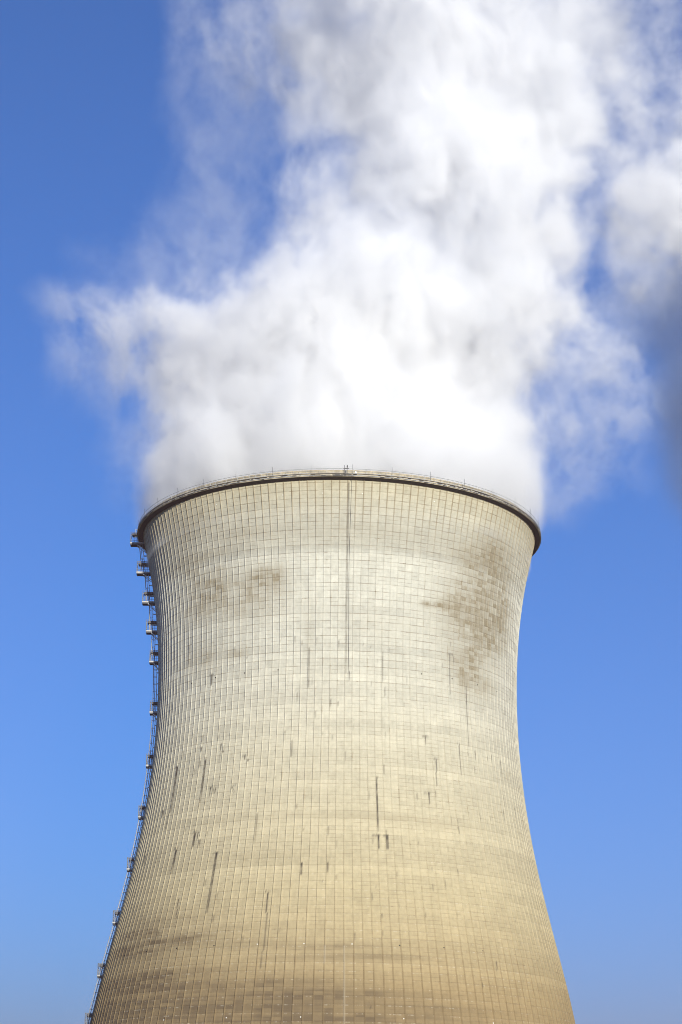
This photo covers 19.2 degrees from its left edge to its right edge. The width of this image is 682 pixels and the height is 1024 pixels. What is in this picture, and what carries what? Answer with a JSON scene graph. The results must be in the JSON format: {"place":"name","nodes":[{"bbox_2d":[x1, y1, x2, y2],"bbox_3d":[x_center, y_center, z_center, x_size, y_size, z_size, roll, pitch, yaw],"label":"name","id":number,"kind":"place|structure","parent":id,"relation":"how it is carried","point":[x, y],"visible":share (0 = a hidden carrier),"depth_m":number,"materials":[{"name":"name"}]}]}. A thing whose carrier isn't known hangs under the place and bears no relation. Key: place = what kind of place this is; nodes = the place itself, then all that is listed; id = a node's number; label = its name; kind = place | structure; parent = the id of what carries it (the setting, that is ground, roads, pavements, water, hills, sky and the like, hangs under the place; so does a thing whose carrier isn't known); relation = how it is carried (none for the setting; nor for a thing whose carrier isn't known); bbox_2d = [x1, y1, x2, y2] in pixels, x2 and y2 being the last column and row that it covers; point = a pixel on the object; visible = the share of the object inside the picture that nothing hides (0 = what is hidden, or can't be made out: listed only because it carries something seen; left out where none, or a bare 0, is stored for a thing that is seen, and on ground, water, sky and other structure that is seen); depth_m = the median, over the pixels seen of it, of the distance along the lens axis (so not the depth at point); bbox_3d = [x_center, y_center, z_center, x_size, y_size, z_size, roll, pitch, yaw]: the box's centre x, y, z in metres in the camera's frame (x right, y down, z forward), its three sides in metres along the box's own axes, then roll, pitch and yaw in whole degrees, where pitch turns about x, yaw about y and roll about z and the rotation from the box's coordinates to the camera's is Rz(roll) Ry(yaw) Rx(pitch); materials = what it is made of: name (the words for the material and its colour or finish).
{"place":"outdoors","nodes":[
{"label":"outdoors","id":0,"kind":"place"},
{"bbox_2d":[0,0,681,1023],"label":"sky","id":1,"kind":"structure","parent":0,"point":[442,238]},
{"label":"ground","id":2,"kind":"structure","parent":0,"visible":0},
{"bbox_2d":[84,465,574,1023],"bbox_3d":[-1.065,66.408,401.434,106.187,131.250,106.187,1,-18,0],"label":"cooling tower","id":3,"kind":"structure","parent":2,"relation":"on","point":[334,827],"depth_m":375.27,"materials":[{"name":"concrete"}]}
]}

